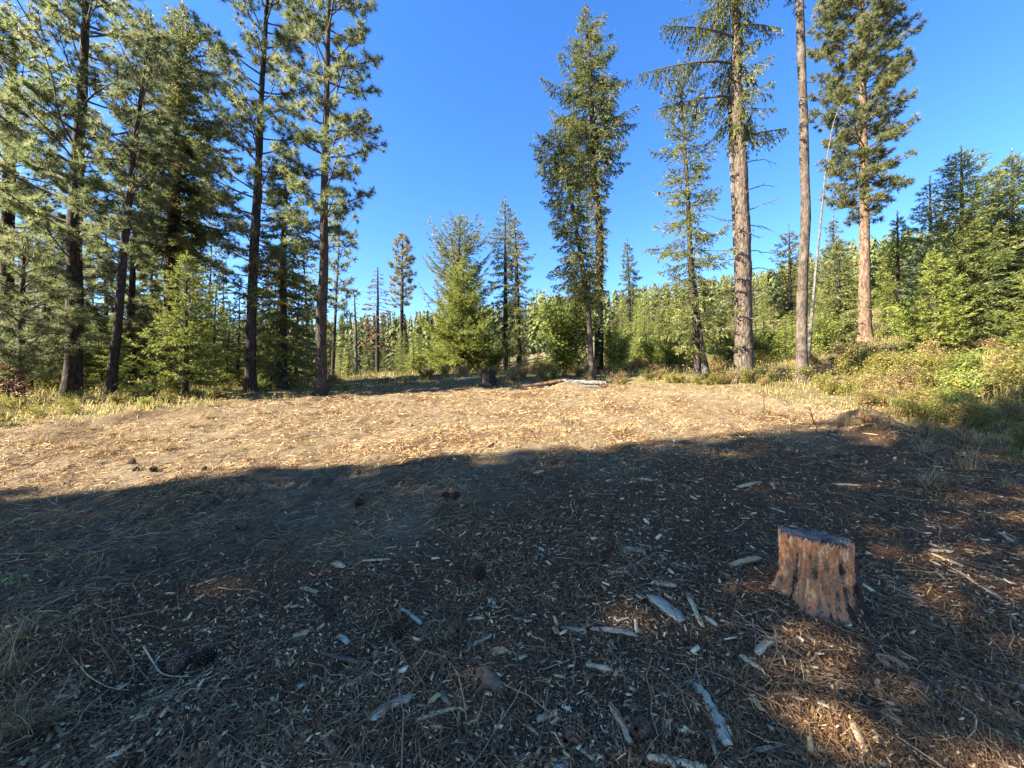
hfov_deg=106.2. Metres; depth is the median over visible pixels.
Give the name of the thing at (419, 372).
shrub
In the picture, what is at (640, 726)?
pine cone
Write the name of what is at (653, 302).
fir tree
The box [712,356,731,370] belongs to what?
shrub
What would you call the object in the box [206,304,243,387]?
fir tree
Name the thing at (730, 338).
leafy bush
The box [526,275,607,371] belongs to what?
leafy bush
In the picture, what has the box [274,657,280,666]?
chip
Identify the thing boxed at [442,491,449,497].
pine cone
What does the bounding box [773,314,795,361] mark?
fir tree
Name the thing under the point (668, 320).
fir tree
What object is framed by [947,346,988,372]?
shrub
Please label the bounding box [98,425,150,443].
grass tuft
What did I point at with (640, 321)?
fir tree
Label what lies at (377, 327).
dead tree
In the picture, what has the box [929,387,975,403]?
shrub
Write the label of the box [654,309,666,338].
pine tree
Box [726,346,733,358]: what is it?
shrub
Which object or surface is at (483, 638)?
wood chip
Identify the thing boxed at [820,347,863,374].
shrub
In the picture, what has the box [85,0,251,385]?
fir tree
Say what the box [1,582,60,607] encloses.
grass tuft
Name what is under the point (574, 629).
stick
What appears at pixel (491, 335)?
fir tree
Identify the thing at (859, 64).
pine tree
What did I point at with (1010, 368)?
shrub
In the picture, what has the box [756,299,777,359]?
fir tree
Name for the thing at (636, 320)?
fir tree
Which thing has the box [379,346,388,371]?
fir tree
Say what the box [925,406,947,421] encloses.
shrub
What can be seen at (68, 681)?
wood chip
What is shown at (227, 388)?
shrub
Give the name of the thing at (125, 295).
fir tree
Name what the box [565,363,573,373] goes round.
shrub
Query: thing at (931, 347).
shrub
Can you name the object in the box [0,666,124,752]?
grass tuft
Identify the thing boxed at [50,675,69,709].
twig
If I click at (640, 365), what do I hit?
shrub
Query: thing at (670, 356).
leafy bush
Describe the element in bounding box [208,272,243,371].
fir tree
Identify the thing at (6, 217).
pine tree
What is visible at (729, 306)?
fir tree
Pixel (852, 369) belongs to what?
shrub
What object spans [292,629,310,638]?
wood chip
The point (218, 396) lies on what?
shrub
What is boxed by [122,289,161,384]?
fir tree
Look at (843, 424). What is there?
grass tuft
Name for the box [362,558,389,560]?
stick
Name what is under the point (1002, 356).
shrub
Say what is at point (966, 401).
shrub
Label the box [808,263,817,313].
fir tree
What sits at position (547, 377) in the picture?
shrub
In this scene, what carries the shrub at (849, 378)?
on the ground at (726, 406)
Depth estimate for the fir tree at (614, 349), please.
17.19 m
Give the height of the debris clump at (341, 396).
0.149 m
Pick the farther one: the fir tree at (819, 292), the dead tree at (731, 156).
the fir tree at (819, 292)
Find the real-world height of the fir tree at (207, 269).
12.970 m
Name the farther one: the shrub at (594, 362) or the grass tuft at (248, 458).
the shrub at (594, 362)
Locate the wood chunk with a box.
[475,665,505,692]
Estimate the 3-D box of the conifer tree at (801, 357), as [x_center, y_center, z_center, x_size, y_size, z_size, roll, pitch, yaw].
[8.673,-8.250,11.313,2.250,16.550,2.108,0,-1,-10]
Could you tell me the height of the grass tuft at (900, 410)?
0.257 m
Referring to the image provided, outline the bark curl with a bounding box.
[875,653,910,673]
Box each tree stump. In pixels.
[479,369,496,386]
[768,526,881,632]
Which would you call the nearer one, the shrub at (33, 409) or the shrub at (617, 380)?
the shrub at (33, 409)
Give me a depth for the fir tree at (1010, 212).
14.91 m
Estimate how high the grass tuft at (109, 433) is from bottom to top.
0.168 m
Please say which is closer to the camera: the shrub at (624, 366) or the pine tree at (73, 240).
the pine tree at (73, 240)
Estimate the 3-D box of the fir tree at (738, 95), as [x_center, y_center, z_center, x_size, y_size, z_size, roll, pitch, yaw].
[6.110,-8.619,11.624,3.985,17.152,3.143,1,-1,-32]
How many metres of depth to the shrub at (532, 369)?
17.44 m
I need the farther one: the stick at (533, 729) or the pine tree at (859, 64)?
the pine tree at (859, 64)
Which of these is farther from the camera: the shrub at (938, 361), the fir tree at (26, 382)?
the fir tree at (26, 382)
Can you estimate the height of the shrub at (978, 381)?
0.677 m
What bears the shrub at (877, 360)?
on the ground at (726, 406)
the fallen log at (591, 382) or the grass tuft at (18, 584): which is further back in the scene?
the fallen log at (591, 382)
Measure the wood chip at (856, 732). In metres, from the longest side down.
0.148 x 0.031 x 0.018 m
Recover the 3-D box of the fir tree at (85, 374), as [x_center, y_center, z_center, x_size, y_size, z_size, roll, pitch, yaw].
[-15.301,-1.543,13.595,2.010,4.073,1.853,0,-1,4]
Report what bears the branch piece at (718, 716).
on the ground at (726, 406)
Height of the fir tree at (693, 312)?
10.228 m
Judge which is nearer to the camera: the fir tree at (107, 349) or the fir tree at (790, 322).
the fir tree at (107, 349)
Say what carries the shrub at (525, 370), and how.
on the ground at (726, 406)
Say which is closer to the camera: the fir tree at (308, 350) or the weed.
the weed
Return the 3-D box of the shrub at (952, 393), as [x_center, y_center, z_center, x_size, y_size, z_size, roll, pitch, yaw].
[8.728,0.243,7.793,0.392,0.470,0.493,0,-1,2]
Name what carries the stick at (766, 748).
on the ground at (726, 406)
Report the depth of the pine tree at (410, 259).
32.98 m
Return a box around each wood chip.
[53,678,75,687]
[55,693,71,698]
[114,627,127,631]
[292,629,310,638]
[299,586,318,592]
[330,561,345,567]
[338,634,349,643]
[370,714,379,720]
[467,616,483,620]
[470,633,491,646]
[491,646,507,654]
[580,748,594,759]
[586,662,609,671]
[610,570,628,573]
[623,546,645,553]
[633,619,639,632]
[659,582,676,586]
[704,616,718,626]
[729,556,761,565]
[803,633,817,642]
[817,700,834,709]
[848,719,867,752]
[931,548,951,552]
[989,575,1015,584]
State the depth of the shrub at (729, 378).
11.12 m
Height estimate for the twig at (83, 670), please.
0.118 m
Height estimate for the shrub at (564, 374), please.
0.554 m
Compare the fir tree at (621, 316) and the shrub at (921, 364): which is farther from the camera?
the fir tree at (621, 316)
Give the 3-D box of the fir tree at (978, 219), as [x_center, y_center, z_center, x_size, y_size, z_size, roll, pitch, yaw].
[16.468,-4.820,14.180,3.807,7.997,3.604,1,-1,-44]
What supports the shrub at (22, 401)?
on the ground at (726, 406)
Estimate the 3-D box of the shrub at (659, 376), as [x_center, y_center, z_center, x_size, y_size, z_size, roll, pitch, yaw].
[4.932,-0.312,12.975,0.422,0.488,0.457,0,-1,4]
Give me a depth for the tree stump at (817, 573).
2.05 m
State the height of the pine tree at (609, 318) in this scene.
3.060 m
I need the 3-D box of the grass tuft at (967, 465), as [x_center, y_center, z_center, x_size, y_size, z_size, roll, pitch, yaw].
[5.277,0.804,4.394,1.160,0.374,0.983,0,-1,11]
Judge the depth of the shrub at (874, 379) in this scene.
9.38 m
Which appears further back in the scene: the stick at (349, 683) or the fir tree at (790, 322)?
the fir tree at (790, 322)
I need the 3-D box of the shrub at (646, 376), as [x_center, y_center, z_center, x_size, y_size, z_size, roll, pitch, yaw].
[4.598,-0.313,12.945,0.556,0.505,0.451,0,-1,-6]
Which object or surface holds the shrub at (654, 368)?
on the ground at (726, 406)
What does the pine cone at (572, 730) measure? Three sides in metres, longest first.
0.102 x 0.084 x 0.083 m
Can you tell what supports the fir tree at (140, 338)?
on the ground at (726, 406)
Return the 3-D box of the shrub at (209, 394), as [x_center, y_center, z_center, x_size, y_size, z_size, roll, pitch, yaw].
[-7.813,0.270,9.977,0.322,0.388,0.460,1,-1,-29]
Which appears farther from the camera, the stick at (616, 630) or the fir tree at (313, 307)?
the fir tree at (313, 307)
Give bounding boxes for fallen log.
[512,379,561,388]
[544,380,598,387]
[562,379,605,384]
[600,384,625,387]
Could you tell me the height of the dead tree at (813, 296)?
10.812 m
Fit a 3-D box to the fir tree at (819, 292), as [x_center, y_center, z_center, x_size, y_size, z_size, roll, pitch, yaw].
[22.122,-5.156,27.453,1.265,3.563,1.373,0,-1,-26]
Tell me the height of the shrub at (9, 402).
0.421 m
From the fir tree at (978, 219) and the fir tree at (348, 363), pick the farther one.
the fir tree at (348, 363)
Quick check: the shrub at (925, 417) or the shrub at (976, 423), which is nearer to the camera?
the shrub at (976, 423)
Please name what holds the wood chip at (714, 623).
on the ground at (726, 406)
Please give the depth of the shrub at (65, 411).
7.92 m
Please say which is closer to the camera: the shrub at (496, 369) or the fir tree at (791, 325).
the shrub at (496, 369)
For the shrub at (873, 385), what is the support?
on the ground at (726, 406)
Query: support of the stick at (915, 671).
on the ground at (726, 406)
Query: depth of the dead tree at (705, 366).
12.52 m
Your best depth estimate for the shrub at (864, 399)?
8.03 m
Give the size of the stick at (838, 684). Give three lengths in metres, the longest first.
0.128 x 0.026 x 0.013 m
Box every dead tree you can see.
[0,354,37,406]
[348,289,366,375]
[358,267,394,374]
[695,282,710,377]
[727,72,734,266]
[808,95,847,364]
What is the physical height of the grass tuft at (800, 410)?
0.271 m
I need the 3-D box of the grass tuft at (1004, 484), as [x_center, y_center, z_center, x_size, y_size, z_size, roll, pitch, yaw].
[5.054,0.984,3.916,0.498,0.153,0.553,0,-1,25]
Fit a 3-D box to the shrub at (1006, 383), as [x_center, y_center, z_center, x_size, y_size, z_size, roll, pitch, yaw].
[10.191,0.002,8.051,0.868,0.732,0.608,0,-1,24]
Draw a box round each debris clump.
[337,394,352,398]
[379,418,398,423]
[854,413,888,420]
[942,452,984,463]
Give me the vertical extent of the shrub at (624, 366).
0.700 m
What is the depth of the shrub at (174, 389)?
10.29 m
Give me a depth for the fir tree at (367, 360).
44.57 m
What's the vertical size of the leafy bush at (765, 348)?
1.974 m
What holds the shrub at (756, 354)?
on the ground at (726, 406)
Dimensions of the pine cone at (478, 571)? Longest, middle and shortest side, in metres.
0.110 x 0.091 x 0.090 m
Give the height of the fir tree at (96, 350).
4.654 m
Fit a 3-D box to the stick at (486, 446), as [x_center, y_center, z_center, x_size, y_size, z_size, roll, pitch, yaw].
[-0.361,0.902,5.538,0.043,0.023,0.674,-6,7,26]
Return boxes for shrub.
[0,395,19,411]
[0,395,22,408]
[0,405,10,416]
[0,407,8,420]
[2,392,32,407]
[25,404,51,414]
[30,408,47,419]
[56,396,82,412]
[57,406,67,414]
[58,389,78,402]
[63,404,80,414]
[107,390,129,404]
[120,386,140,396]
[136,378,151,390]
[139,396,153,405]
[143,384,158,394]
[144,380,165,391]
[157,390,177,402]
[162,385,181,396]
[183,385,205,398]
[204,388,219,399]
[211,387,226,398]
[218,380,233,390]
[257,379,264,391]
[327,370,337,378]
[327,372,339,383]
[328,382,334,389]
[344,382,353,389]
[416,365,429,378]
[422,366,435,378]
[438,363,451,375]
[457,365,468,374]
[460,364,472,373]
[489,363,500,373]
[506,373,521,381]
[511,364,521,372]
[517,358,529,369]
[518,365,529,378]
[527,364,536,373]
[531,357,547,373]
[534,365,548,379]
[542,363,559,378]
[543,371,551,380]
[558,368,570,379]
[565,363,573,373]
[570,362,579,372]
[572,366,585,376]
[582,357,599,370]
[582,373,593,380]
[584,361,599,372]
[604,363,614,371]
[610,368,625,382]
[614,358,630,373]
[614,374,621,384]
[621,377,627,384]
[626,356,643,368]
[630,353,649,370]
[640,368,654,380]
[649,363,671,376]
[653,368,664,379]
[664,374,671,382]
[670,371,686,383]
[671,372,681,382]
[690,372,703,382]
[701,370,710,379]
[701,377,711,384]
[707,371,727,384]
[708,358,725,372]
[709,372,722,383]
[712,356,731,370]
[718,367,735,383]
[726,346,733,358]
[733,364,756,382]
[753,365,779,384]
[754,348,765,364]
[754,362,770,376]
[755,353,772,364]
[756,376,768,385]
[786,361,814,379]
[808,353,824,365]
[811,369,832,390]
[816,379,838,394]
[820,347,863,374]
[823,377,840,393]
[825,374,858,394]
[832,340,857,360]
[840,372,861,387]
[845,385,872,399]
[846,359,874,377]
[846,379,868,396]
[848,346,887,370]
[848,385,877,407]
[851,341,885,359]
[855,369,897,395]
[857,362,894,382]
[859,351,888,372]
[863,349,895,373]
[863,373,889,384]
[867,390,888,405]
[871,384,896,405]
[878,346,910,371]
[883,361,928,390]
[885,393,907,411]
[888,350,936,376]
[888,354,917,377]
[894,380,928,403]
[897,385,927,403]
[899,397,935,416]
[902,356,934,373]
[902,368,935,387]
[903,395,946,418]
[905,393,937,405]
[906,348,947,371]
[909,382,935,393]
[912,364,953,391]
[913,382,950,402]
[914,336,949,362]
[914,350,959,377]
[914,403,942,419]
[918,394,945,408]
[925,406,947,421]
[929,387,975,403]
[930,391,982,420]
[936,365,998,398]
[936,384,958,403]
[939,332,963,348]
[939,386,970,402]
[939,398,979,419]
[941,371,993,395]
[943,352,967,376]
[943,394,988,415]
[945,348,990,377]
[945,372,994,395]
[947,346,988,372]
[947,413,970,427]
[949,336,990,355]
[949,396,1005,420]
[949,402,1005,432]
[956,378,989,402]
[974,366,1023,398]
[978,354,1023,385]
[981,335,1009,354]
[984,347,1018,369]
[986,346,1022,372]
[992,397,1022,419]
[993,387,1023,409]
[997,347,1023,380]
[1001,346,1023,372]
[1002,401,1023,424]
[1005,418,1023,448]
[1012,379,1023,401]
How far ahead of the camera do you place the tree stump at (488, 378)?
13.58 m
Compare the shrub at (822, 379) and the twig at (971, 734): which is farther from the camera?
the shrub at (822, 379)
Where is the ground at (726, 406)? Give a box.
[0,282,1023,767]
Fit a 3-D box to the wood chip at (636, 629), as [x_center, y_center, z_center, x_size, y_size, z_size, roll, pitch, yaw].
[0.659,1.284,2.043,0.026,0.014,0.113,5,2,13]
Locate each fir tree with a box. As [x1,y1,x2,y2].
[14,310,59,388]
[14,317,58,393]
[33,290,106,394]
[38,302,103,391]
[57,297,106,389]
[83,216,148,379]
[83,233,146,369]
[83,254,110,343]
[84,314,137,392]
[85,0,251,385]
[89,331,108,390]
[93,278,152,389]
[96,331,133,388]
[104,233,218,382]
[110,190,184,381]
[113,250,237,398]
[120,293,157,384]
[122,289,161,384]
[178,278,244,387]
[179,219,224,379]
[179,303,219,384]
[181,249,216,371]
[195,220,244,371]
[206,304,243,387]
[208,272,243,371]
[217,160,337,390]
[217,285,259,385]
[222,291,263,377]
[232,310,262,379]
[256,339,268,387]
[257,312,287,387]
[257,324,293,380]
[273,278,327,383]
[277,236,346,378]
[335,334,350,375]
[336,335,354,375]
[346,349,358,371]
[359,328,374,373]
[379,342,388,370]
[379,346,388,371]
[390,340,400,371]
[392,332,410,374]
[395,331,411,367]
[395,345,407,374]
[401,326,425,372]
[407,333,418,366]
[414,211,498,371]
[414,253,505,372]
[482,197,519,369]
[488,320,497,348]
[500,211,537,365]
[502,332,516,370]
[519,332,528,366]
[529,122,611,380]
[532,339,544,364]
[539,2,638,369]
[604,326,621,370]
[606,317,623,369]
[609,302,623,335]
[613,302,634,355]
[617,239,645,340]
[618,302,635,361]
[623,305,635,329]
[629,300,642,360]
[629,310,650,359]
[631,299,645,351]
[635,0,792,381]
[638,294,653,332]
[642,59,745,380]
[643,287,660,330]
[644,317,653,340]
[646,310,663,365]
[647,299,676,362]
[657,308,674,364]
[659,306,684,364]
[676,326,688,366]
[681,340,692,368]
[702,302,716,349]
[706,302,719,358]
[710,306,733,364]
[715,295,728,326]
[723,289,734,324]
[732,306,762,361]
[754,276,776,318]
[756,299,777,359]
[756,303,769,328]
[759,278,776,320]
[760,322,776,362]
[765,224,817,347]
[769,312,789,356]
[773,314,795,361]
[781,310,795,355]
[784,311,795,346]
[808,234,875,351]
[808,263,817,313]
[810,213,855,309]
[810,263,835,323]
[814,289,831,332]
[832,256,873,333]
[846,268,879,333]
[871,209,920,337]
[878,258,894,305]
[881,284,894,322]
[883,266,909,311]
[888,246,979,358]
[889,176,958,331]
[893,145,1023,350]
[948,148,1023,343]
[979,264,1023,357]
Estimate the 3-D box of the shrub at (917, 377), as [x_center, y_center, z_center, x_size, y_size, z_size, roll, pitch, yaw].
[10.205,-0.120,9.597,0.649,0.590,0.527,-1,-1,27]
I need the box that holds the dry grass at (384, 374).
[0,304,1023,475]
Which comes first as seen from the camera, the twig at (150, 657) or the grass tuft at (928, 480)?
the twig at (150, 657)
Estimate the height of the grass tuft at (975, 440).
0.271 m
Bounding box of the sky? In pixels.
[0,0,1023,334]
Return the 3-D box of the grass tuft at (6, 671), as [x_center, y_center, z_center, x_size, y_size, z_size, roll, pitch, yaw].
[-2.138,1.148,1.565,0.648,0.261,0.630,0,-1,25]
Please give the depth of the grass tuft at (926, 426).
6.43 m
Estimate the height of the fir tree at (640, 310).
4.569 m
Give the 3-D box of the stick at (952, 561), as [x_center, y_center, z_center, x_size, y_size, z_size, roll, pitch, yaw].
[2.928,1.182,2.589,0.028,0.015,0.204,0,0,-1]
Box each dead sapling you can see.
[758,390,768,413]
[804,407,821,433]
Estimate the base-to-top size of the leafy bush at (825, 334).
2.056 m
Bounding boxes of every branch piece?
[372,692,413,718]
[693,682,732,746]
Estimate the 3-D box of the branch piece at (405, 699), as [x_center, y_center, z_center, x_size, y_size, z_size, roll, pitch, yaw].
[-0.488,1.316,1.579,0.178,0.030,0.057,1,-1,-39]
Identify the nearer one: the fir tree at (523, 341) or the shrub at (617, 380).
the shrub at (617, 380)
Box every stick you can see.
[129,706,154,721]
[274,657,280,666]
[321,651,367,664]
[345,669,373,687]
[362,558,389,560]
[399,606,422,624]
[416,706,455,721]
[440,694,451,706]
[476,440,496,453]
[522,722,538,735]
[537,709,557,722]
[565,625,585,631]
[591,627,638,636]
[602,729,620,739]
[608,701,632,743]
[648,753,706,767]
[663,716,672,735]
[681,656,688,676]
[686,593,704,626]
[707,731,717,759]
[739,654,762,669]
[742,744,795,753]
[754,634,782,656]
[814,669,848,690]
[867,694,898,708]
[873,708,900,711]
[874,678,882,697]
[889,584,921,600]
[901,660,928,677]
[906,678,962,689]
[931,553,963,566]
[941,633,959,640]
[955,569,1006,601]
[979,677,1023,705]
[996,531,1012,541]
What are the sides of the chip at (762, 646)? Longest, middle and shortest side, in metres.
0.214 x 0.042 x 0.022 m
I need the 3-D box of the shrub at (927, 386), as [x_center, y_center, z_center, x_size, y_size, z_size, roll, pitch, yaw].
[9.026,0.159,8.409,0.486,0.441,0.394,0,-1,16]
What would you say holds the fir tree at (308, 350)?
on the ground at (726, 406)
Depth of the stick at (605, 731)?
1.51 m
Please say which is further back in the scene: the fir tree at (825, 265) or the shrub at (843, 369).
the fir tree at (825, 265)
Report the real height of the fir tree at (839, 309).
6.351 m
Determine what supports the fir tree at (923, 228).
on the ground at (726, 406)
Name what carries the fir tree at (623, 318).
on the ground at (726, 406)
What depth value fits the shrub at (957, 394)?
7.66 m
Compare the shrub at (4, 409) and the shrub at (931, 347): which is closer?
the shrub at (4, 409)
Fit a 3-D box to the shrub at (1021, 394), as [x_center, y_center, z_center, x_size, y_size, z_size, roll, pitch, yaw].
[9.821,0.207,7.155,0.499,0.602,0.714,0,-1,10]
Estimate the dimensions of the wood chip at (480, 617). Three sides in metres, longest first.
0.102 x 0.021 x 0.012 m
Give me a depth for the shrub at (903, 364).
11.01 m
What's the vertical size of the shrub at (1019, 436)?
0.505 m
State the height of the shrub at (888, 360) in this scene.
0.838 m
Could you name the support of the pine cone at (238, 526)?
on the ground at (726, 406)
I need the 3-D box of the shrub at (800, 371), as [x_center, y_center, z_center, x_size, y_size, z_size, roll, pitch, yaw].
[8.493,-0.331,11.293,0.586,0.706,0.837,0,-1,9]
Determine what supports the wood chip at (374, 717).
on the ground at (726, 406)
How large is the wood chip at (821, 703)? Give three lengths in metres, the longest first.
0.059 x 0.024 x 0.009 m
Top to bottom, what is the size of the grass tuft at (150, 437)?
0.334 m
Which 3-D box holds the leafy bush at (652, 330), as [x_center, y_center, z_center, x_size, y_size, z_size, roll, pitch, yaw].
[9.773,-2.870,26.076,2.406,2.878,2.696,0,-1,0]
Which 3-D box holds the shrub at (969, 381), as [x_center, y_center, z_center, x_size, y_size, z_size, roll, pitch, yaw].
[9.501,-0.028,8.038,0.703,0.843,0.885,1,-1,-37]
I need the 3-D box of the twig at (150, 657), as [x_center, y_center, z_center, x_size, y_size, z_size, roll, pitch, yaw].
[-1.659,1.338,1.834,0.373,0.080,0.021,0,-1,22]
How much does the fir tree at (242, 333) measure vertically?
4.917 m
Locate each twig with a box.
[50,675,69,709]
[74,659,128,690]
[143,646,190,676]
[954,700,976,738]
[982,631,1023,695]
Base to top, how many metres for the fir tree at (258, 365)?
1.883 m
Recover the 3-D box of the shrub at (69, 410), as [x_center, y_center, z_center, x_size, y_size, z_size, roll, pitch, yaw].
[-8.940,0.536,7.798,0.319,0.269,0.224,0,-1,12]
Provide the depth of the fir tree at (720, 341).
17.52 m
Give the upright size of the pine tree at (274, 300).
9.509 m
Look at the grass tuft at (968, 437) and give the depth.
5.56 m
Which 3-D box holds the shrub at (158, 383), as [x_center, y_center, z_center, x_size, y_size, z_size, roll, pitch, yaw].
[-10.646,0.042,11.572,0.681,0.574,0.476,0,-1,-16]
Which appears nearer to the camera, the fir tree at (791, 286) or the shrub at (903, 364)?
the shrub at (903, 364)
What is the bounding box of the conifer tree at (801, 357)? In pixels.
[784,0,818,383]
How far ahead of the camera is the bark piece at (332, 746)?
1.40 m
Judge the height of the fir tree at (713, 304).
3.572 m
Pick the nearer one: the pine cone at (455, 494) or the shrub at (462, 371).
the pine cone at (455, 494)
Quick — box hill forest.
[34,220,1023,373]
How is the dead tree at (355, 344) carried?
on the ground at (726, 406)
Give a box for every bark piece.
[54,581,66,593]
[322,733,336,753]
[736,481,761,487]
[831,483,859,485]
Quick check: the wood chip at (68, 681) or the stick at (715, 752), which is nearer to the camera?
the stick at (715, 752)
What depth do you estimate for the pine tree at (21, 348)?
9.60 m
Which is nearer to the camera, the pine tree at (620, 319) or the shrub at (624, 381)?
the shrub at (624, 381)
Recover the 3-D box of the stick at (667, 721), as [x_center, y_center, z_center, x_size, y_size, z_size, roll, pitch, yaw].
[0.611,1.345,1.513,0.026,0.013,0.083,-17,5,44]
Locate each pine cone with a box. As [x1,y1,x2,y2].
[128,459,135,463]
[131,466,139,471]
[149,466,157,470]
[167,653,190,675]
[194,646,215,668]
[232,522,244,530]
[354,498,364,506]
[387,622,404,639]
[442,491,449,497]
[447,621,462,637]
[452,491,459,497]
[471,565,486,580]
[561,716,584,746]
[599,550,612,560]
[631,716,651,740]
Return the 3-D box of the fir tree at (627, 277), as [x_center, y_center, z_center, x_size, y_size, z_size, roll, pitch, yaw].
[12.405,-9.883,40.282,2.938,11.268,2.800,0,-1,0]
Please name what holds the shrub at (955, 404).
on the ground at (726, 406)
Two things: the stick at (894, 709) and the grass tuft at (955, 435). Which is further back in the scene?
the grass tuft at (955, 435)
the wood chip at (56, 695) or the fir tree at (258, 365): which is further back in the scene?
the fir tree at (258, 365)
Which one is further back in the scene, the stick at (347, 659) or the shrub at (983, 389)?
the shrub at (983, 389)
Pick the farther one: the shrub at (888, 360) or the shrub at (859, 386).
the shrub at (888, 360)
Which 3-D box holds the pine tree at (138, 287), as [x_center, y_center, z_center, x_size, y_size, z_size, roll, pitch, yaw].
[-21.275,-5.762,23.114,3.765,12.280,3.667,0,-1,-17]
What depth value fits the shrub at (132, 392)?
10.49 m
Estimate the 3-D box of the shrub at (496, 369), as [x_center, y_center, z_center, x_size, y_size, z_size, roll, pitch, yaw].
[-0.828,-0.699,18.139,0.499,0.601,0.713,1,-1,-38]
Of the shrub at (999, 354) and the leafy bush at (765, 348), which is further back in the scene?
the leafy bush at (765, 348)
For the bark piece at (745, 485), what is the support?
on the ground at (726, 406)
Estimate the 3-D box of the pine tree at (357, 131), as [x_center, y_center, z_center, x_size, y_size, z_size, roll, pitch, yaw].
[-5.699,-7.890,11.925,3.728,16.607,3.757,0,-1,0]
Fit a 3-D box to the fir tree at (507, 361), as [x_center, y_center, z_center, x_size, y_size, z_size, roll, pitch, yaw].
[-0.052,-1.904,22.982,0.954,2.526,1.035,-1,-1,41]
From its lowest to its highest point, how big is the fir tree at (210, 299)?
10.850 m
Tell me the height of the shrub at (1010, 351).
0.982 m
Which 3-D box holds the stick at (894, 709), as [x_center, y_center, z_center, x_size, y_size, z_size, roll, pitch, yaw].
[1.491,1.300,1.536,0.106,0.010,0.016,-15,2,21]
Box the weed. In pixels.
[0,570,28,587]
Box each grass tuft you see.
[0,567,55,601]
[0,592,95,653]
[0,610,107,687]
[0,611,98,700]
[0,634,101,695]
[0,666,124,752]
[0,671,76,728]
[0,688,82,753]
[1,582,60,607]
[2,407,69,423]
[15,427,61,443]
[31,436,91,448]
[57,416,92,424]
[78,418,100,429]
[86,441,123,453]
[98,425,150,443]
[100,427,121,435]
[119,423,162,441]
[149,437,181,451]
[179,415,200,426]
[189,403,216,418]
[233,404,269,413]
[241,446,274,461]
[755,399,785,413]
[781,419,804,431]
[792,405,810,414]
[823,407,864,426]
[841,398,885,416]
[848,409,900,428]
[870,400,903,414]
[878,452,1004,488]
[887,403,909,415]
[895,435,960,453]
[905,437,1006,470]
[907,414,946,428]
[920,469,985,485]
[923,413,1010,440]
[945,416,991,430]
[949,427,1006,442]
[958,426,995,445]
[966,473,1021,488]
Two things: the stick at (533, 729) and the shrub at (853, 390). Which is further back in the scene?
the shrub at (853, 390)
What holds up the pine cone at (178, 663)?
on the ground at (726, 406)
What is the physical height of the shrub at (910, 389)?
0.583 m
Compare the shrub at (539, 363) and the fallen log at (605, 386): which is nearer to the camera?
the fallen log at (605, 386)
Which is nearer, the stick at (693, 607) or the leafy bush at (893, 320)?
the stick at (693, 607)
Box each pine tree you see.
[0,0,184,399]
[0,3,98,394]
[0,224,100,403]
[14,209,126,392]
[58,10,191,398]
[84,230,193,386]
[114,190,183,352]
[145,205,201,346]
[174,0,323,392]
[234,295,265,363]
[257,0,388,395]
[261,262,298,346]
[308,198,362,374]
[386,231,417,360]
[603,312,619,355]
[615,309,625,340]
[639,306,652,340]
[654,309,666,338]
[659,305,674,332]
[718,279,733,318]
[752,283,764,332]
[805,0,929,342]
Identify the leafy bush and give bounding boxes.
[407,347,430,372]
[483,343,508,367]
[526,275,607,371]
[595,323,639,364]
[629,330,659,364]
[638,320,660,356]
[651,331,692,367]
[704,327,733,364]
[753,324,782,359]
[761,323,795,358]
[807,314,850,354]
[881,297,929,338]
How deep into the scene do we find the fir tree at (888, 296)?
26.59 m
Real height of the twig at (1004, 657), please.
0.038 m
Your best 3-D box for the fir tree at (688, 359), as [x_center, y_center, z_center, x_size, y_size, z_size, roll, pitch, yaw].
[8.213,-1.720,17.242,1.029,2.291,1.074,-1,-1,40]
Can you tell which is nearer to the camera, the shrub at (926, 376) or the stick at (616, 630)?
the stick at (616, 630)
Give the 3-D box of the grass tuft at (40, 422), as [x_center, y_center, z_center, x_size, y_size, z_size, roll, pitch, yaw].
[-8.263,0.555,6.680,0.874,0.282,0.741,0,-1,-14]
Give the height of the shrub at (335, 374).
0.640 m
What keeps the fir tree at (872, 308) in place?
on the ground at (726, 406)
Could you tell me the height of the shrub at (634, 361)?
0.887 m
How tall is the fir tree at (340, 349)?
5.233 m
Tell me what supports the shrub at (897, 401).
on the ground at (726, 406)
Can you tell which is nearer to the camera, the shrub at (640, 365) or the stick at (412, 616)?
the stick at (412, 616)
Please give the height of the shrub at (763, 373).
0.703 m
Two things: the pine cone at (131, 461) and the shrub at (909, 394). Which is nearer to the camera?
the pine cone at (131, 461)
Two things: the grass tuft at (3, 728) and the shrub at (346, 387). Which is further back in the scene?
the shrub at (346, 387)
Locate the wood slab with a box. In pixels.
[646,594,685,622]
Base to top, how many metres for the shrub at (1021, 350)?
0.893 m
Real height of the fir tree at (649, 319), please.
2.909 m
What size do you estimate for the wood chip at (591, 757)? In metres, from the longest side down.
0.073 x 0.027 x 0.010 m
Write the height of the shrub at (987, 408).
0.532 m
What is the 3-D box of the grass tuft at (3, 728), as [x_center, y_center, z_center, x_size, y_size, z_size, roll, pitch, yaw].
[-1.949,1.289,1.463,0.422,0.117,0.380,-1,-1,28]

